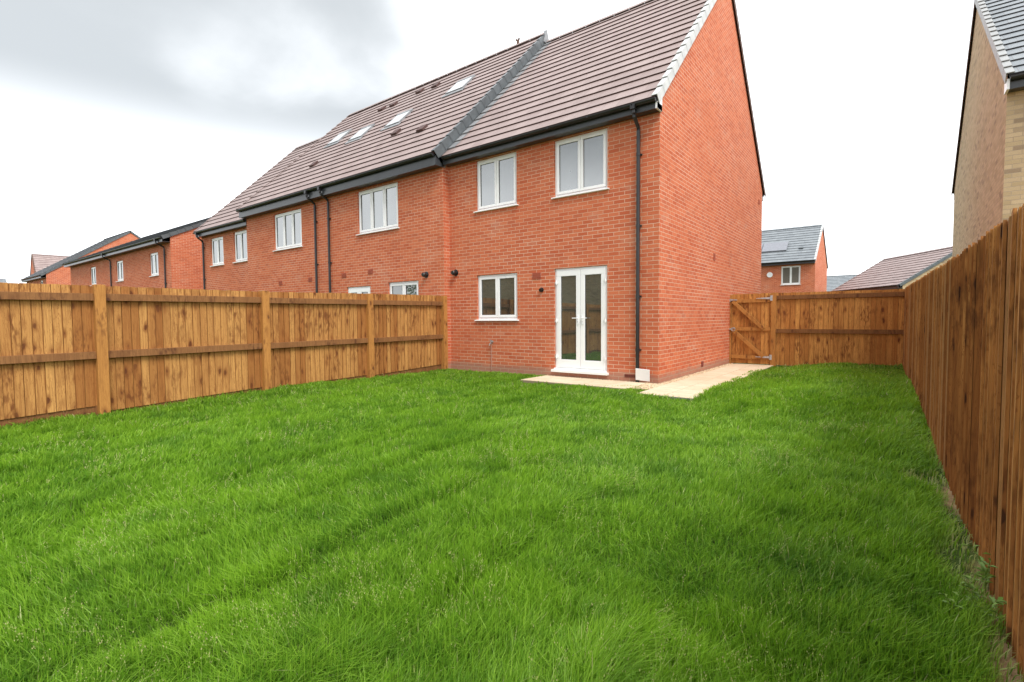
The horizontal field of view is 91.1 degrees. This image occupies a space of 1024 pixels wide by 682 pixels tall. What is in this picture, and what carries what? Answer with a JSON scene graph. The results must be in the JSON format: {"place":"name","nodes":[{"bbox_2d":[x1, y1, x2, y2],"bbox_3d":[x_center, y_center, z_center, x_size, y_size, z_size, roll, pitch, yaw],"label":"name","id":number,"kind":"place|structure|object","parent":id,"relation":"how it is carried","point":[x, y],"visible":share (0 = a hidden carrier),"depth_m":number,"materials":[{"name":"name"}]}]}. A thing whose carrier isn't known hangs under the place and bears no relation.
{"place":"outdoors","nodes":[
{"label":"outdoors","id":0,"kind":"place"},
{"bbox_2d":[0,0,973,283],"label":"sky","id":1,"kind":"structure","parent":0,"point":[144,118],"materials":[{"name":"white"}]},
{"bbox_2d":[0,359,1023,681],"bbox_3d":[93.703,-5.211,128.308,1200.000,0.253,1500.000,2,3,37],"label":"ground","id":2,"kind":"structure","parent":0,"point":[966,559],"depth_m":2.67,"materials":[{"name":"green plant"}]},
{"bbox_2d":[30,254,68,274],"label":"detached house","id":3,"kind":"structure","parent":2,"relation":"on","point":[39,262],"depth_m":58.67,"materials":[{"name":"brown tile"}]},
{"bbox_2d":[20,230,140,284],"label":"detached house","id":4,"kind":"structure","parent":2,"relation":"on","point":[58,273],"depth_m":41.41,"materials":[{"name":"red brick"}]},
{"bbox_2d":[62,217,210,288],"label":"detached house","id":5,"kind":"structure","parent":2,"relation":"on","point":[171,258],"depth_m":24.18,"materials":[{"name":"red brick"}]},
{"bbox_2d":[91,267,95,285],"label":"window","id":6,"kind":"structure","parent":5,"relation":"in","point":[93,270],"depth_m":29.83,"materials":[{"name":"white plastic"}]},
{"bbox_2d":[116,260,123,281],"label":"window","id":7,"kind":"structure","parent":5,"relation":"in","point":[120,263],"depth_m":26.85,"materials":[{"name":"white plastic"}]},
{"bbox_2d":[149,252,158,276],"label":"window","id":8,"kind":"structure","parent":5,"relation":"in","point":[154,256],"depth_m":23.78,"materials":[{"name":"white plastic"}]},
{"bbox_2d":[0,282,447,427],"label":"wooden fence","id":9,"kind":"object","parent":2,"relation":"on","point":[96,349],"visible":0.91,"depth_m":7.84,"materials":[{"name":"brown wood"}]},
{"bbox_2d":[193,137,321,290],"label":"end terrace house","id":10,"kind":"structure","parent":2,"relation":"on","point":[222,233],"depth_m":20.04,"materials":[{"name":"red brick"}]},
{"bbox_2d":[210,237,223,266],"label":"window","id":11,"kind":"structure","parent":10,"relation":"in","point":[217,243],"depth_m":20.10,"materials":[{"name":"white plastic"}]},
{"bbox_2d":[233,230,247,262],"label":"window","id":12,"kind":"structure","parent":10,"relation":"in","point":[241,236],"depth_m":18.89,"materials":[{"name":"white plastic"}]},
{"bbox_2d":[235,81,505,317],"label":"terraced house","id":13,"kind":"structure","parent":2,"relation":"on","point":[281,212],"depth_m":16.91,"materials":[{"name":"red brick"}]},
{"bbox_2d":[273,209,302,251],"bbox_3d":[-7.328,-3.617,16.449,1.810,1.223,0.165,2,3,37],"label":"window","id":14,"kind":"structure","parent":13,"relation":"in","point":[288,226],"depth_m":16.47,"materials":[{"name":"white plastic"}]},
{"bbox_2d":[323,129,351,148],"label":"roof window","id":15,"kind":"structure","parent":13,"relation":"in","point":[340,136],"depth_m":18.48,"materials":[{"name":"clear glass"}]},
{"bbox_2d":[344,123,374,144],"bbox_3d":[-5.203,-7.121,17.261,0.880,0.745,0.736,2,3,37],"label":"roof window","id":16,"kind":"structure","parent":13,"relation":"in","point":[362,131],"depth_m":17.18,"materials":[{"name":"clear glass"}]},
{"bbox_2d":[311,30,552,368],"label":"terraced house","id":17,"kind":"structure","parent":2,"relation":"on","point":[382,191],"depth_m":13.67,"materials":[{"name":"red brick"}]},
{"bbox_2d":[348,286,370,293],"bbox_3d":[-4.311,-0.529,14.340,1.082,2.034,0.090,2,3,37],"label":"french door","id":18,"kind":"structure","parent":17,"relation":"in","point":[364,289],"depth_m":14.23,"materials":[{"name":"white plastic"}]},
{"bbox_2d":[356,182,399,235],"bbox_3d":[-3.636,-3.563,13.630,1.820,1.218,0.165,2,3,37],"label":"window","id":19,"kind":"structure","parent":17,"relation":"in","point":[378,207],"depth_m":13.64,"materials":[{"name":"white plastic"}]},
{"bbox_2d":[380,108,412,131],"bbox_3d":[-3.665,-7.100,16.112,0.880,0.745,0.736,2,3,37],"label":"roof window","id":20,"kind":"structure","parent":17,"relation":"in","point":[399,117],"depth_m":16.03,"materials":[{"name":"clear glass"}]},
{"bbox_2d":[390,281,418,294],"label":"window","id":21,"kind":"structure","parent":17,"relation":"in","point":[408,287],"depth_m":13.10,"materials":[{"name":"white plastic"}]},
{"bbox_2d":[441,74,474,97],"bbox_3d":[-1.623,-7.867,15.495,0.880,0.745,0.736,2,3,37],"label":"roof window","id":22,"kind":"structure","parent":17,"relation":"in","point":[459,86],"depth_m":15.41,"materials":[{"name":"clear glass"}]},
{"bbox_2d":[520,375,644,388],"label":"patio","id":23,"kind":"structure","parent":2,"relation":"on","point":[610,384],"depth_m":9.55,"materials":[{"name":"beige concrete"}]},
{"bbox_2d":[441,0,765,383],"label":"end terrace house","id":24,"kind":"structure","parent":2,"relation":"on","point":[607,192],"depth_m":10.75,"materials":[{"name":"red brick"}]},
{"bbox_2d":[473,152,517,212],"bbox_3d":[-0.350,-3.576,11.369,1.274,1.188,0.165,2,3,37],"label":"window","id":25,"kind":"structure","parent":24,"relation":"in","point":[496,176],"depth_m":11.36,"materials":[{"name":"white plastic"}]},
{"bbox_2d":[475,273,518,320],"bbox_3d":[-0.332,-0.992,11.486,1.274,1.063,0.165,2,3,37],"label":"window","id":26,"kind":"structure","parent":24,"relation":"in","point":[497,293],"depth_m":11.48,"materials":[{"name":"white plastic"}]},
{"bbox_2d":[551,128,608,198],"bbox_3d":[1.372,-3.528,10.056,1.307,1.188,0.165,2,3,37],"label":"window","id":27,"kind":"structure","parent":24,"relation":"in","point":[581,160],"depth_m":10.05,"materials":[{"name":"white plastic"}]},
{"bbox_2d":[551,265,608,375],"bbox_3d":[1.382,-0.418,10.180,1.297,2.146,0.195,2,3,37],"label":"french door","id":28,"kind":"structure","parent":24,"relation":"in","point":[580,292],"depth_m":10.17,"materials":[{"name":"white plastic"}]},
{"bbox_2d":[636,368,649,380],"bbox_3d":[2.417,0.627,9.294,0.281,0.232,0.045,2,3,37],"label":"white panel","id":29,"kind":"object","parent":24,"relation":"attached to","point":[642,374],"visible":1,"depth_m":9.28,"materials":[{"name":"plastic"}]},
{"bbox_2d":[549,363,732,389],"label":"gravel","id":30,"kind":"structure","parent":2,"relation":"on","point":[647,385],"depth_m":9.47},
{"bbox_2d":[761,224,827,292],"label":"detached house","id":31,"kind":"structure","parent":2,"relation":"on","point":[793,259],"depth_m":35.09,"materials":[{"name":"grey tile"}]},
{"bbox_2d":[781,265,800,284],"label":"window","id":32,"kind":"structure","parent":31,"relation":"in","point":[789,274],"depth_m":34.40,"materials":[{"name":"white plastic"}]},
{"bbox_2d":[729,289,904,365],"bbox_3d":[7.130,-0.186,12.040,3.598,2.000,0.105,2,3,37],"label":"wooden fence","id":33,"kind":"object","parent":2,"relation":"on","point":[860,326],"visible":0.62,"depth_m":11.69,"materials":[{"name":"brown wood"}]},
{"bbox_2d":[729,293,772,363],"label":"garden gate","id":34,"kind":"structure","parent":33,"relation":"attached to","point":[750,328],"depth_m":12.79,"materials":[{"name":"brown wood"}]},
{"bbox_2d":[827,274,857,290],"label":"detached house","id":35,"kind":"structure","parent":2,"relation":"on","point":[834,282],"depth_m":65.23,"materials":[{"name":"grey tile"}]},
{"bbox_2d":[832,246,952,290],"bbox_3d":[26.357,-2.854,32.583,7.163,5.805,7.510,0,3,6],"label":"bungalow","id":36,"kind":"object","parent":2,"relation":"on","point":[900,272],"visible":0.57,"depth_m":31.60,"materials":[{"name":"tile"}]},
{"bbox_2d":[903,203,1023,681],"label":"wooden fence","id":37,"kind":"object","parent":2,"relation":"on","point":[963,352],"visible":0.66,"depth_m":2.64,"materials":[{"name":"brown wood"}]},
{"bbox_2d":[939,570,1006,617],"bbox_3d":[1.998,1.118,2.192,0.276,0.180,0.214,1,3,23],"label":"weed","id":38,"kind":"object","parent":2,"relation":"on","point":[999,600],"visible":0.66,"depth_m":2.20,"materials":[{"name":"green plant"}]},
{"bbox_2d":[961,544,997,592],"bbox_3d":[2.199,1.066,2.347,0.335,0.228,0.163,-2,3,-36],"label":"weed","id":39,"kind":"object","parent":2,"relation":"on","point":[983,568],"visible":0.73,"depth_m":2.36,"materials":[{"name":"green plant"}]},
{"bbox_2d":[951,0,1023,256],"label":"neighbour house","id":40,"kind":"structure","parent":2,"relation":"on","point":[988,185],"depth_m":10.25,"materials":[{"name":"brick"}]},
{"bbox_2d":[637,363,772,398],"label":"path","id":41,"kind":"structure","parent":0,"point":[692,386],"depth_m":9.46,"materials":[{"name":"beige concrete"}]}
]}

